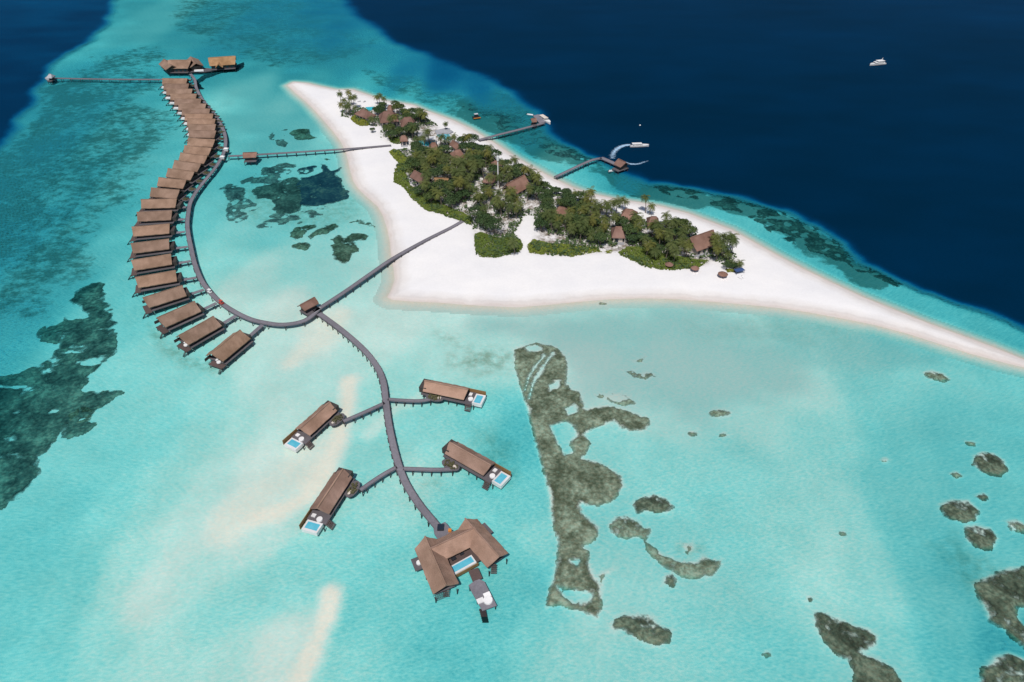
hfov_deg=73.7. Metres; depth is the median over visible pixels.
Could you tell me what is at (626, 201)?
coconut palm
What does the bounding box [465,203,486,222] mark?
broadleaf tree
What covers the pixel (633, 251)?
beach shrubs
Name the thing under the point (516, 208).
coconut palm
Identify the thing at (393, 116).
coconut palm
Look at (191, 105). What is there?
overwater villa
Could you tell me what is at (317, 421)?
pool villa
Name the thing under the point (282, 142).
coral bed
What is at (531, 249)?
beach shrubs
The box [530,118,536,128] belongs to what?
jetty hut
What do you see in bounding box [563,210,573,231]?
coconut palm
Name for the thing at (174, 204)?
overwater villa
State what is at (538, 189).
broadleaf tree
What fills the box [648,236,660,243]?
broadleaf tree
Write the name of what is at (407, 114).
broadleaf tree
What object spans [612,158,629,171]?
arrival shelter
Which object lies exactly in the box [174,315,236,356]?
overwater villa
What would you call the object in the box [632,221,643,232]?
coconut palm
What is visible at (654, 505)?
coral patch
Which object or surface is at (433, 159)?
coconut palm
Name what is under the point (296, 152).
jetty
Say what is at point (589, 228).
coconut palm
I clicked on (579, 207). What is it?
broadleaf tree
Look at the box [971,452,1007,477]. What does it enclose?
coral patch
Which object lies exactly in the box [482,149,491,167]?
coconut palm
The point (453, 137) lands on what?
coconut palm
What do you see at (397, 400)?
boardwalk
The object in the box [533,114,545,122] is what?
boat platform
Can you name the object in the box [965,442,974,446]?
coral patch
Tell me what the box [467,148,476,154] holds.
coconut palm
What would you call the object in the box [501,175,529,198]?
thatched house
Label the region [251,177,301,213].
coral bed
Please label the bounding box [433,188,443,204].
coconut palm
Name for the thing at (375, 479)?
boardwalk
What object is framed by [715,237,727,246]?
coconut palm
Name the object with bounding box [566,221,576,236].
coconut palm
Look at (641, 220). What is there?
coconut palm
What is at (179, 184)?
overwater villa
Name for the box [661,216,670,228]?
coconut palm
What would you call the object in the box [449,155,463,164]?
coconut palm
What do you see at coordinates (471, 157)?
coconut palm
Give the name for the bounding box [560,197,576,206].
broadleaf tree
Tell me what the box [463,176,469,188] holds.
coconut palm
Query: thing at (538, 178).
coconut palm
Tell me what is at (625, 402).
coral patch
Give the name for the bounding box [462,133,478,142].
broadleaf tree
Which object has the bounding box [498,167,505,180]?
coconut palm
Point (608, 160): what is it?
landing stage
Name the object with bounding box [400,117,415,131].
thatched house
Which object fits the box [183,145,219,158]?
overwater villa
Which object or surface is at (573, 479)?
coral bed
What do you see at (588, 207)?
coconut palm
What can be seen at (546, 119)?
motor boat
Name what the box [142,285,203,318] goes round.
overwater villa
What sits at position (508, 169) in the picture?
coconut palm
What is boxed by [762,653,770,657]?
coral patch
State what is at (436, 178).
thatched house
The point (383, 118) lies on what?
thatched house
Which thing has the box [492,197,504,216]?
coconut palm
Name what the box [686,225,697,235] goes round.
broadleaf tree
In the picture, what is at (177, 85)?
overwater villa
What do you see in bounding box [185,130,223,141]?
overwater villa
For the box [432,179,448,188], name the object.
broadleaf tree
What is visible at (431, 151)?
coconut palm
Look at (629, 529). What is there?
coral patch
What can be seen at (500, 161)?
coconut palm
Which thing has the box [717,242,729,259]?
coconut palm
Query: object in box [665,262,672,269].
thatch umbrella
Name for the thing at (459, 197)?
broadleaf tree
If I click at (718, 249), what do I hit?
coconut palm
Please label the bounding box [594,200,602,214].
coconut palm
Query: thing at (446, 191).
broadleaf tree
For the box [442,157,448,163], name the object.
coconut palm
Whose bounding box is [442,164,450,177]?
coconut palm
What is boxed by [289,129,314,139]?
coral patch
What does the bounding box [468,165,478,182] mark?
coconut palm
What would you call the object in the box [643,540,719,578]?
coral patch
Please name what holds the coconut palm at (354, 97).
on the beach
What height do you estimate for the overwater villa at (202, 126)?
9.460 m
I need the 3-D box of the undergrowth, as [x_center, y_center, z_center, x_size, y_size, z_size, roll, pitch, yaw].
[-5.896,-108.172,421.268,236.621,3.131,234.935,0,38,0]
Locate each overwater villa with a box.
[127,223,184,244]
[127,238,187,261]
[128,254,190,279]
[132,270,195,297]
[134,210,184,225]
[136,198,186,214]
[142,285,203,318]
[149,187,189,200]
[154,301,216,338]
[157,177,195,193]
[158,78,193,89]
[160,83,196,95]
[162,88,200,99]
[166,93,204,105]
[166,168,202,183]
[170,98,210,110]
[172,160,209,175]
[174,103,215,115]
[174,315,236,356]
[177,108,219,120]
[179,113,222,126]
[179,152,214,166]
[182,118,224,131]
[182,138,222,151]
[183,124,224,137]
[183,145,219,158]
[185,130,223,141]
[204,324,263,374]
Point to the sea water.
(904, 166)
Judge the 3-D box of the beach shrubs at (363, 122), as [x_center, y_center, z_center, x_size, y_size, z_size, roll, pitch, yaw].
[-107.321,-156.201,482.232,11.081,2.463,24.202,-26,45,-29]
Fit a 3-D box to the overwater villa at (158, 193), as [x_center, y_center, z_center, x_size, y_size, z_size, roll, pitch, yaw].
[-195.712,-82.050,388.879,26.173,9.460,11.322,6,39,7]
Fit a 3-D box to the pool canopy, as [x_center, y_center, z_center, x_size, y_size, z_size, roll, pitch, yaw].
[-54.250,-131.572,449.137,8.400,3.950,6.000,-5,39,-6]
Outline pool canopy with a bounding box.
[423,136,435,141]
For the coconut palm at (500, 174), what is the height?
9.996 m
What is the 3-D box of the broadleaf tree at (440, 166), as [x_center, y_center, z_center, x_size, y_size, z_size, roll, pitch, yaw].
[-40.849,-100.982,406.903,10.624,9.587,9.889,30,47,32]
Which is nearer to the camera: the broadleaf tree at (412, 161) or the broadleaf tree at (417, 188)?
the broadleaf tree at (417, 188)
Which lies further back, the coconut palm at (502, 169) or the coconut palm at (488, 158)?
the coconut palm at (488, 158)
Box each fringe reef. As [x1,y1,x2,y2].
[463,104,526,130]
[522,130,587,160]
[654,186,901,286]
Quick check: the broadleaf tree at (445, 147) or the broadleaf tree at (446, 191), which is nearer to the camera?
the broadleaf tree at (446, 191)
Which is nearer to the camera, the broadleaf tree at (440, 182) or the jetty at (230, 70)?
the broadleaf tree at (440, 182)
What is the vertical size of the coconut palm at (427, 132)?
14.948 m
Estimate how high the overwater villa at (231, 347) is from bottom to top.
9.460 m
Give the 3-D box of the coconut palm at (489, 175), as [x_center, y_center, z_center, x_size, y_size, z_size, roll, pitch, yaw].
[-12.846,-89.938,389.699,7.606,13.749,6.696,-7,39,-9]
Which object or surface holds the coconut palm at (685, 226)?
on the beach
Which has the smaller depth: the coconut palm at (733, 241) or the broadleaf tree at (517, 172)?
the coconut palm at (733, 241)
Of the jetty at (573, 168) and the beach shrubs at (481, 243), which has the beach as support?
the beach shrubs at (481, 243)
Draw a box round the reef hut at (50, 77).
[47,74,55,83]
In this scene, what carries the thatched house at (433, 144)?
on the beach
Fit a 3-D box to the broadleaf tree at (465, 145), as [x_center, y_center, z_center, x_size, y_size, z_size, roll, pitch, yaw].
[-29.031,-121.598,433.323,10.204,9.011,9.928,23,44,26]
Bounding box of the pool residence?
[411,518,507,622]
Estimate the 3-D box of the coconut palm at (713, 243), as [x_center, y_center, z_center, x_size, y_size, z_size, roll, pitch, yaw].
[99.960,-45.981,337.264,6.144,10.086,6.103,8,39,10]
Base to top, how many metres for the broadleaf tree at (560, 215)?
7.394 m
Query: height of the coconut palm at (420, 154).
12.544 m
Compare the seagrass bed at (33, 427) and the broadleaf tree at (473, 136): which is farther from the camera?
the broadleaf tree at (473, 136)
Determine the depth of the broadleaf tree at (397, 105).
486.13 m
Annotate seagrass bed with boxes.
[0,282,124,509]
[256,206,325,227]
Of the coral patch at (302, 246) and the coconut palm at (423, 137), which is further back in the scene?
the coconut palm at (423, 137)
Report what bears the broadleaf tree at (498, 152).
on the beach
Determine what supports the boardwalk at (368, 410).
on the seabed
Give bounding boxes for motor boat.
[539,114,550,123]
[630,142,648,146]
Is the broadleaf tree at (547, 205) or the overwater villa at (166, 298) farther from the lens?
the broadleaf tree at (547, 205)
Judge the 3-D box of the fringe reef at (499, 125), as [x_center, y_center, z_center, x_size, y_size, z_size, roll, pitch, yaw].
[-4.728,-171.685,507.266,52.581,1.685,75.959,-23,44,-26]
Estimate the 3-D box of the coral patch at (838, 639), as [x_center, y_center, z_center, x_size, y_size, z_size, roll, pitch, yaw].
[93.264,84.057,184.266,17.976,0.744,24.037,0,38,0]
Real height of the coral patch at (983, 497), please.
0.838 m
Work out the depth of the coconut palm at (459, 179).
379.47 m
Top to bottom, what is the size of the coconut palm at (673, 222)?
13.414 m
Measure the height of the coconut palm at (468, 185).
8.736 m
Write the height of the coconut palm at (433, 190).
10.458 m
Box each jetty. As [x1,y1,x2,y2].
[56,78,192,83]
[185,74,320,329]
[191,62,244,88]
[228,145,390,160]
[316,312,439,528]
[317,215,472,311]
[478,122,544,140]
[554,157,602,178]
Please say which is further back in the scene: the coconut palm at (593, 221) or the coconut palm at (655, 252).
the coconut palm at (593, 221)
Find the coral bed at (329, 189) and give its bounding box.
[295,164,348,205]
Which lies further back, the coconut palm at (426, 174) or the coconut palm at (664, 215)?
the coconut palm at (426, 174)
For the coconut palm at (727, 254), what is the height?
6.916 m
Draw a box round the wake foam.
[610,144,629,157]
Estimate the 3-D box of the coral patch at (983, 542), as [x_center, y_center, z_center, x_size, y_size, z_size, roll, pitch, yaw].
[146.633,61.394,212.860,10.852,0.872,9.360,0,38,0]
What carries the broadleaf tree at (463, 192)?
on the beach
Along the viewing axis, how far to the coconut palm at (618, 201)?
363.17 m
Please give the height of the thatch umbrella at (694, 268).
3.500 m
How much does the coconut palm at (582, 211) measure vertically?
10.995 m
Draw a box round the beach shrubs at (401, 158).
[389,149,417,172]
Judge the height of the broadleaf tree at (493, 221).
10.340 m
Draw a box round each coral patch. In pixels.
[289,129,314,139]
[290,224,315,238]
[292,242,309,250]
[308,224,337,237]
[331,233,367,262]
[349,220,374,226]
[598,394,634,405]
[609,518,650,539]
[613,615,671,645]
[627,371,652,379]
[633,495,672,512]
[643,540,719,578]
[666,575,676,587]
[709,410,729,416]
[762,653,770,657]
[815,612,901,681]
[924,372,948,382]
[940,501,979,522]
[951,473,961,478]
[964,526,996,550]
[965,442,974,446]
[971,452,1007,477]
[974,566,1023,645]
[977,495,988,500]
[979,654,1023,681]
[1008,523,1023,533]
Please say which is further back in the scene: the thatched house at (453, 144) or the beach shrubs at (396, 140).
the beach shrubs at (396, 140)
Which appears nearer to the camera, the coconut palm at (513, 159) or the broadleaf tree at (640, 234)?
the broadleaf tree at (640, 234)
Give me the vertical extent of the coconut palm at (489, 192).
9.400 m
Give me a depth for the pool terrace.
465.29 m
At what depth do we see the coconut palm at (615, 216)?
352.24 m
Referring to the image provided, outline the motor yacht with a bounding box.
[870,58,886,65]
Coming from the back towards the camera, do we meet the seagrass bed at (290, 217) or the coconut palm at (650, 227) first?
the seagrass bed at (290, 217)
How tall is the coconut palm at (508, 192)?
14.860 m
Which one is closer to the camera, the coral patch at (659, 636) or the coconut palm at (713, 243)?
the coral patch at (659, 636)
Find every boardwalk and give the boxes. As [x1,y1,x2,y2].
[343,402,383,426]
[359,466,396,494]
[388,398,430,406]
[403,467,452,476]
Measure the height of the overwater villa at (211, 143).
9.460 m
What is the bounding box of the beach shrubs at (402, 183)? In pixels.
[393,170,472,223]
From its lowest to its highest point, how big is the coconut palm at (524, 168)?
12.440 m
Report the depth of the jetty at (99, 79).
552.18 m
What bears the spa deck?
attached to the spa building at (189, 64)
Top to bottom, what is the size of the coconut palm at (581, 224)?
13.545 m
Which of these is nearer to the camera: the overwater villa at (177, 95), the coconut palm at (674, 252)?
the coconut palm at (674, 252)
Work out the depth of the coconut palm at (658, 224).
342.51 m
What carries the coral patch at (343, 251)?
on the seabed
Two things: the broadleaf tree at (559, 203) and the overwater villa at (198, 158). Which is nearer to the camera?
the broadleaf tree at (559, 203)
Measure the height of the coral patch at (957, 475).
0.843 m
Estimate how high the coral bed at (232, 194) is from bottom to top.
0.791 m
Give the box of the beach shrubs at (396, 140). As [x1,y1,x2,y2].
[387,135,401,143]
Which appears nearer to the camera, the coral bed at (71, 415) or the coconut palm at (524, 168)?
the coral bed at (71, 415)
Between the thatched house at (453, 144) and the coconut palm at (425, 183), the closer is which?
the coconut palm at (425, 183)
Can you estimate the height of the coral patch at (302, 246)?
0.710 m
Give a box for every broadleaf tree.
[374,107,384,113]
[382,123,394,130]
[385,129,397,137]
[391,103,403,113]
[394,127,403,134]
[402,112,413,117]
[402,156,421,170]
[404,122,421,132]
[410,141,422,147]
[410,146,419,151]
[413,185,427,193]
[418,146,428,152]
[422,191,435,202]
[429,167,443,176]
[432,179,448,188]
[435,163,451,177]
[437,144,450,152]
[437,188,453,203]
[443,195,459,206]
[452,193,461,204]
[456,189,470,200]
[458,142,473,153]
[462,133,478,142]
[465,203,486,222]
[472,194,487,205]
[473,154,482,159]
[475,213,493,229]
[477,145,489,155]
[483,216,504,234]
[487,164,501,174]
[490,149,501,160]
[510,169,523,177]
[512,163,525,177]
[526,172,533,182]
[530,185,544,199]
[533,218,549,231]
[536,202,554,211]
[537,181,549,186]
[537,193,552,200]
[541,197,556,204]
[544,189,553,194]
[552,186,560,195]
[553,213,564,222]
[555,198,566,205]
[560,188,571,192]
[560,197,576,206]
[561,191,573,195]
[563,193,576,199]
[566,217,580,231]
[570,204,588,214]
[575,190,590,199]
[594,232,608,244]
[614,215,629,225]
[622,222,639,234]
[625,234,637,244]
[635,232,647,242]
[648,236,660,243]
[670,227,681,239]
[677,218,691,228]
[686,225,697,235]
[722,261,731,268]
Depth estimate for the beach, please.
329.09 m
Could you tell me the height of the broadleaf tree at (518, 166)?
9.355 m
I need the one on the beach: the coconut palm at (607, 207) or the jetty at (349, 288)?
the coconut palm at (607, 207)
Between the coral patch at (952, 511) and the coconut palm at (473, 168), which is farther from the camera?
the coconut palm at (473, 168)
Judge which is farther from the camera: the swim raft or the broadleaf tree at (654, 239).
the swim raft
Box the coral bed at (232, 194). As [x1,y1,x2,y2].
[220,184,257,222]
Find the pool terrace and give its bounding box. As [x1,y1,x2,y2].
[435,128,452,134]
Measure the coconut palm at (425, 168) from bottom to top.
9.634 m
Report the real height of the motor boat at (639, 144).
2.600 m
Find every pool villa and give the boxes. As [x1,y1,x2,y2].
[282,401,344,451]
[299,467,359,535]
[419,379,485,411]
[442,439,510,489]
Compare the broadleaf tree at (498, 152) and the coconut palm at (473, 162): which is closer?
the coconut palm at (473, 162)
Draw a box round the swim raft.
[472,113,480,118]
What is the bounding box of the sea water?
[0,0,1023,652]
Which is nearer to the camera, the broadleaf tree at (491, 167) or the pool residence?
the pool residence
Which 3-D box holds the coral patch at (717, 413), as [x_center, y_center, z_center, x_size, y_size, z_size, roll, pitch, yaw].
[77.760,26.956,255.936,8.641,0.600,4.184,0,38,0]
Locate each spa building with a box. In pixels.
[159,56,203,76]
[208,56,236,71]
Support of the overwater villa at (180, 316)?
on the seabed
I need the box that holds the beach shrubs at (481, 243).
[474,232,522,257]
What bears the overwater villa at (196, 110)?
on the seabed
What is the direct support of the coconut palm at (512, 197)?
on the beach
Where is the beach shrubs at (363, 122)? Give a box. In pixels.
[351,115,368,125]
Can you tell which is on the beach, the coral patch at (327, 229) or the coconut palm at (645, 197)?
the coconut palm at (645, 197)
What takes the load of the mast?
on the beach
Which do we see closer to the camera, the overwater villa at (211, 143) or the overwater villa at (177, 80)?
the overwater villa at (211, 143)
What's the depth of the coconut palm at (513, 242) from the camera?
335.56 m
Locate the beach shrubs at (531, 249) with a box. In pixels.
[527,239,601,256]
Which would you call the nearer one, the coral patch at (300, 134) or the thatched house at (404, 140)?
the thatched house at (404, 140)
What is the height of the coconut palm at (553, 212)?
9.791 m
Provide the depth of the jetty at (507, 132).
464.42 m
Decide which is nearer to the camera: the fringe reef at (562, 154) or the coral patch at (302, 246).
the coral patch at (302, 246)
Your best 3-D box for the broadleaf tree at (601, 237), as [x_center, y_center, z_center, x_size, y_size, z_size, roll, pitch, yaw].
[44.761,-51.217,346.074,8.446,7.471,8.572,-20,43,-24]
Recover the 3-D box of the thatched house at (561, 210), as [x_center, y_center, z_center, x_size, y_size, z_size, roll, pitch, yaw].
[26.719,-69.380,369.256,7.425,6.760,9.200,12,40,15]
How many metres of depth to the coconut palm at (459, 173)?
390.45 m
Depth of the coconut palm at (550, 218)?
354.74 m
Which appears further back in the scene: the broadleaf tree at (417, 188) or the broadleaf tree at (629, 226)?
the broadleaf tree at (417, 188)
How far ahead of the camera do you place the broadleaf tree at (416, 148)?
431.21 m
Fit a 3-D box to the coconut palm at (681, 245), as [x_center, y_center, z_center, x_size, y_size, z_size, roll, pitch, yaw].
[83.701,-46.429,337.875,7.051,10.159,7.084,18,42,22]
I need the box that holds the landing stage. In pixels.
[600,157,622,171]
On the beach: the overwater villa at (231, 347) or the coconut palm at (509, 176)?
the coconut palm at (509, 176)
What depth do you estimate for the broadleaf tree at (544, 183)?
390.75 m
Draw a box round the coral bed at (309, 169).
[297,165,316,173]
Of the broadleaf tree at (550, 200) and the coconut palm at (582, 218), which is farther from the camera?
the broadleaf tree at (550, 200)
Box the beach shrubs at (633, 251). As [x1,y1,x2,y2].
[618,246,708,269]
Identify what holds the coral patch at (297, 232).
on the seabed
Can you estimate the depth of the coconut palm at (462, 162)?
401.74 m
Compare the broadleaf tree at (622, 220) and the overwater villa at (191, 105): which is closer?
the broadleaf tree at (622, 220)
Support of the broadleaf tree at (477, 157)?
on the beach
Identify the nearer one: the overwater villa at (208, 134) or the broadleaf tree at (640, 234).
the broadleaf tree at (640, 234)
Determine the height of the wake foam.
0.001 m
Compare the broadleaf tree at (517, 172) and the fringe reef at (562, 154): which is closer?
the broadleaf tree at (517, 172)
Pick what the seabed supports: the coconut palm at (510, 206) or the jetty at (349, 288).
the jetty at (349, 288)
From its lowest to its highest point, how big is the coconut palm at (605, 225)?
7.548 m
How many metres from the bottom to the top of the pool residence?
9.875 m
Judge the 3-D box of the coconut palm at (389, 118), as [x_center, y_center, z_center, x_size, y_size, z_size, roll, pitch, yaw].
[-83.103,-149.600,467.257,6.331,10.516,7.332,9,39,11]
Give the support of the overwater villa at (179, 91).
on the seabed
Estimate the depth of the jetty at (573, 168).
421.57 m
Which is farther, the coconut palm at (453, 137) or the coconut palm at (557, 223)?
the coconut palm at (453, 137)
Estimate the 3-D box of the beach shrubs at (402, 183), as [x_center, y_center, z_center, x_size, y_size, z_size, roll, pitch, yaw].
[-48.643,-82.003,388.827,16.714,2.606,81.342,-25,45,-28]
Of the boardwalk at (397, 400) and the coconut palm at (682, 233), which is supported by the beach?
the coconut palm at (682, 233)
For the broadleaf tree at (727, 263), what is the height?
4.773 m
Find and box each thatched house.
[355,109,376,121]
[379,110,398,127]
[387,105,393,111]
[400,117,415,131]
[400,135,407,146]
[409,170,433,185]
[429,142,437,147]
[434,177,448,186]
[449,140,462,152]
[450,149,463,157]
[482,173,496,188]
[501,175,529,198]
[555,206,568,221]
[611,226,624,244]
[621,208,637,224]
[646,216,658,232]
[684,229,715,257]
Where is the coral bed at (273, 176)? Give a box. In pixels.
[240,163,295,183]
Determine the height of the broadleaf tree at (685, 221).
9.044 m
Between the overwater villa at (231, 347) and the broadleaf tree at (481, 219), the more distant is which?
the broadleaf tree at (481, 219)
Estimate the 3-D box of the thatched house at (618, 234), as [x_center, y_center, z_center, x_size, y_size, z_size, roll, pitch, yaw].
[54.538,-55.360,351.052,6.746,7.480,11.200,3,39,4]
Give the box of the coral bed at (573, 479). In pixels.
[514,342,649,614]
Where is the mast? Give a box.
[496,156,498,187]
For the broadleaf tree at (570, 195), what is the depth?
377.32 m
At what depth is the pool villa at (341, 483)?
218.41 m
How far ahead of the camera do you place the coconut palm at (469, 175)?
396.95 m
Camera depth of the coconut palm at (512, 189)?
378.36 m
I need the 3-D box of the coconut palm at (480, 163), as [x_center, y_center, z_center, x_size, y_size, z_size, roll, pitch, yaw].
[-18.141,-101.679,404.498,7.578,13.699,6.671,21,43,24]
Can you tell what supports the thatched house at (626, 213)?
on the beach
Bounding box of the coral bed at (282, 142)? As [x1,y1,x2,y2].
[269,129,287,146]
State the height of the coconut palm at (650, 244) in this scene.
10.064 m
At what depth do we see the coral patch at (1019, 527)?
215.40 m
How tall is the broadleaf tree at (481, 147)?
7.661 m
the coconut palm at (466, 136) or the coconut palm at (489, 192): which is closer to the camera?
the coconut palm at (489, 192)
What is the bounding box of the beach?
[279,80,1023,377]
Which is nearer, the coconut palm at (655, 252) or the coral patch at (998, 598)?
the coral patch at (998, 598)
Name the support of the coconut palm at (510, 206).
on the beach
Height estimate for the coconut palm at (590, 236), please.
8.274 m
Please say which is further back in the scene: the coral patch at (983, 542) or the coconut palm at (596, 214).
the coconut palm at (596, 214)
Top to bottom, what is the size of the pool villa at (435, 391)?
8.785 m
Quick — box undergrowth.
[341,102,740,269]
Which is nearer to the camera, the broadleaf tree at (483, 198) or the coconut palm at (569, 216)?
the coconut palm at (569, 216)
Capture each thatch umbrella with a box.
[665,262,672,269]
[691,266,698,273]
[718,271,727,279]
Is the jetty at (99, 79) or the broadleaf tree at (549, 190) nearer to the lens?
the broadleaf tree at (549, 190)
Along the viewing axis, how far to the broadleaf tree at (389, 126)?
456.12 m
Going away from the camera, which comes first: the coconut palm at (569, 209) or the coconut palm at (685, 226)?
the coconut palm at (685, 226)
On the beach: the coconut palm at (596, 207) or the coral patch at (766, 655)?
the coconut palm at (596, 207)
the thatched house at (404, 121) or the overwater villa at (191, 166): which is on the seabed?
the overwater villa at (191, 166)
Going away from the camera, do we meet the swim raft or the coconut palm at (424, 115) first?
the coconut palm at (424, 115)
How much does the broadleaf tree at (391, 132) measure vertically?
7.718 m
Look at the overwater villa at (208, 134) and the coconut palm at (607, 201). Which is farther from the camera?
the overwater villa at (208, 134)
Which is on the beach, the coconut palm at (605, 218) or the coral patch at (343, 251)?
the coconut palm at (605, 218)
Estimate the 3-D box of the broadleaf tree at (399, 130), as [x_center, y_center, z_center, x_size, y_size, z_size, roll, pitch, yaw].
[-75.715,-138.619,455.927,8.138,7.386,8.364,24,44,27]
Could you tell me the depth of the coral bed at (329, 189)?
402.08 m
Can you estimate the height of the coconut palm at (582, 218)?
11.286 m
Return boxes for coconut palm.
[336,90,342,99]
[349,94,357,104]
[386,114,394,123]
[391,114,397,123]
[405,168,412,173]
[407,123,417,139]
[414,107,423,121]
[416,151,425,166]
[418,133,427,144]
[418,177,431,191]
[419,110,428,125]
[419,168,431,181]
[420,164,430,172]
[422,126,432,144]
[426,147,436,154]
[426,154,436,173]
[429,186,437,200]
[433,146,443,162]
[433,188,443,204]
[436,133,445,144]
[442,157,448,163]
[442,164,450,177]
[446,182,454,195]
[448,168,457,178]
[449,132,457,140]
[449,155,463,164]
[451,175,465,190]
[453,168,465,177]
[454,156,467,168]
[461,133,471,141]
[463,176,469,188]
[464,182,472,190]
[465,151,476,161]
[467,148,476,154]
[467,159,478,167]
[467,171,474,184]
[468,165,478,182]
[472,185,479,193]
[472,191,483,203]
[476,159,486,179]
[479,203,488,212]
[480,184,491,196]
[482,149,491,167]
[484,172,495,186]
[484,186,495,199]
[486,153,495,163]
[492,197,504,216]
[493,188,502,196]
[494,171,505,187]
[498,158,505,173]
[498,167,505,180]
[502,187,514,212]
[503,189,517,213]
[504,164,512,182]
[504,172,513,182]
[505,201,513,219]
[506,186,517,194]
[507,237,519,253]
[509,155,519,164]
[512,201,523,218]
[521,165,529,173]
[525,164,536,181]
[526,186,534,200]
[531,173,543,184]
[539,208,551,226]
[545,214,556,229]
[547,208,558,223]
[552,219,561,234]
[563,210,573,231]
[566,206,575,213]
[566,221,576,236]
[567,223,577,238]
[574,218,588,242]
[576,224,594,239]
[577,205,587,214]
[577,215,590,230]
[582,195,591,202]
[583,202,594,214]
[585,185,595,206]
[587,229,596,243]
[588,213,598,228]
[589,196,599,210]
[590,204,599,211]
[591,210,601,218]
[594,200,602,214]
[598,220,608,231]
[599,214,609,224]
[601,199,613,214]
[601,201,613,215]
[610,210,620,226]
[612,195,622,211]
[623,199,629,208]
[630,211,643,223]
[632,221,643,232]
[635,215,645,225]
[639,234,648,243]
[640,194,649,212]
[642,239,656,254]
[646,222,654,236]
[648,202,655,214]
[648,245,662,259]
[650,219,665,236]
[653,228,665,243]
[661,210,671,219]
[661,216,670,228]
[663,225,673,243]
[663,230,675,239]
[665,238,678,257]
[666,215,681,228]
[669,248,680,260]
[675,227,688,239]
[675,237,686,254]
[679,224,688,230]
[683,239,694,256]
[709,231,720,250]
[709,238,720,254]
[713,244,722,259]
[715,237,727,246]
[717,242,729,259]
[722,250,732,260]
[724,231,731,250]
[727,234,739,250]
[736,259,745,267]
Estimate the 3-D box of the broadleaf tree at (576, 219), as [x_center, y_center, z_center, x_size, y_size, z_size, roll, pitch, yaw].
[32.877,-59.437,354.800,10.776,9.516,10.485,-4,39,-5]
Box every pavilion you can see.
[243,152,258,165]
[297,297,320,315]
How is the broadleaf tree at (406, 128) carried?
on the beach
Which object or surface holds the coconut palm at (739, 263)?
on the beach
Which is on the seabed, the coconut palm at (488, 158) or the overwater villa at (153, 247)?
the overwater villa at (153, 247)
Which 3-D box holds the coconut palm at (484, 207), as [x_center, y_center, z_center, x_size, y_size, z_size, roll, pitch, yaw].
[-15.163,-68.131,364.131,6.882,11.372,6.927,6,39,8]
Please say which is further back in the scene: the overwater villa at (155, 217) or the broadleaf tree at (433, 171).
the broadleaf tree at (433, 171)
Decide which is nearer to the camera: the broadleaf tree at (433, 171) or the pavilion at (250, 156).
the broadleaf tree at (433, 171)
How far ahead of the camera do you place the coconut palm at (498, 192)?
377.57 m
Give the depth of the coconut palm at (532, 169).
401.01 m
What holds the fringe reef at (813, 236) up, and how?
on the seabed
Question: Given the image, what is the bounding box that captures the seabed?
[0,0,1023,681]
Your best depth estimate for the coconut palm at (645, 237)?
341.33 m
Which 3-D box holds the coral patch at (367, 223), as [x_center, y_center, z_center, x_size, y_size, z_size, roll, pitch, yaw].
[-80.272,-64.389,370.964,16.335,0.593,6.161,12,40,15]
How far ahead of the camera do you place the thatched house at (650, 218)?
358.56 m
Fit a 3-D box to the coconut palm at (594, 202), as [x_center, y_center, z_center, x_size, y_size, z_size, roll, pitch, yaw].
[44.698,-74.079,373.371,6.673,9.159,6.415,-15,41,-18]
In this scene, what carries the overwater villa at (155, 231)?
on the seabed
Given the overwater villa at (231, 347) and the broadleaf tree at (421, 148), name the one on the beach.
the broadleaf tree at (421, 148)
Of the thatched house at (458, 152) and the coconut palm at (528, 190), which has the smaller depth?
the coconut palm at (528, 190)
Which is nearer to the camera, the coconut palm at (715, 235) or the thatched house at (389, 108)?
the coconut palm at (715, 235)
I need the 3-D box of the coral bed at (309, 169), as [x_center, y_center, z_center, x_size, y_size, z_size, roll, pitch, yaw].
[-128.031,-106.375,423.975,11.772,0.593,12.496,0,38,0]
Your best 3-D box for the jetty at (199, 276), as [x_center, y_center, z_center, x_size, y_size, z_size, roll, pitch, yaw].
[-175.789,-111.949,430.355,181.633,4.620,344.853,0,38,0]
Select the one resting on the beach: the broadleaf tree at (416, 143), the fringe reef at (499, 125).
the broadleaf tree at (416, 143)
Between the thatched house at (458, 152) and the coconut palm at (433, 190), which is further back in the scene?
the thatched house at (458, 152)
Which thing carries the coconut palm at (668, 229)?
on the beach
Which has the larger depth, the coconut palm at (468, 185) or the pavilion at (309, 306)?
the coconut palm at (468, 185)
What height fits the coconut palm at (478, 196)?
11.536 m
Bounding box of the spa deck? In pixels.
[189,68,213,72]
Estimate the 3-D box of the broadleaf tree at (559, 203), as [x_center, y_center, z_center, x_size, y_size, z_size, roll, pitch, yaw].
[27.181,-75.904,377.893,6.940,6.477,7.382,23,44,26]
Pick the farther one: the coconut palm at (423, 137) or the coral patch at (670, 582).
the coconut palm at (423, 137)
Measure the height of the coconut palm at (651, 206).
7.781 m
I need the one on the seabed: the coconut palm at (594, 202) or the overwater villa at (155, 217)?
the overwater villa at (155, 217)
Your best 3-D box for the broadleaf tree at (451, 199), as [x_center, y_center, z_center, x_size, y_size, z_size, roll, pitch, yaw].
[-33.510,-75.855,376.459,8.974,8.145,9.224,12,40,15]
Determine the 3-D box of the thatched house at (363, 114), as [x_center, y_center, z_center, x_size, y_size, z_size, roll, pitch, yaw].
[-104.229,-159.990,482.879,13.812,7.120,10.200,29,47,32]
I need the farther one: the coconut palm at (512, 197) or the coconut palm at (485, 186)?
the coconut palm at (485, 186)
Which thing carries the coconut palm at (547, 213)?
on the beach
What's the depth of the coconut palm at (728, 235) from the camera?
335.81 m
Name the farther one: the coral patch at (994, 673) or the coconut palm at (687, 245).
the coconut palm at (687, 245)

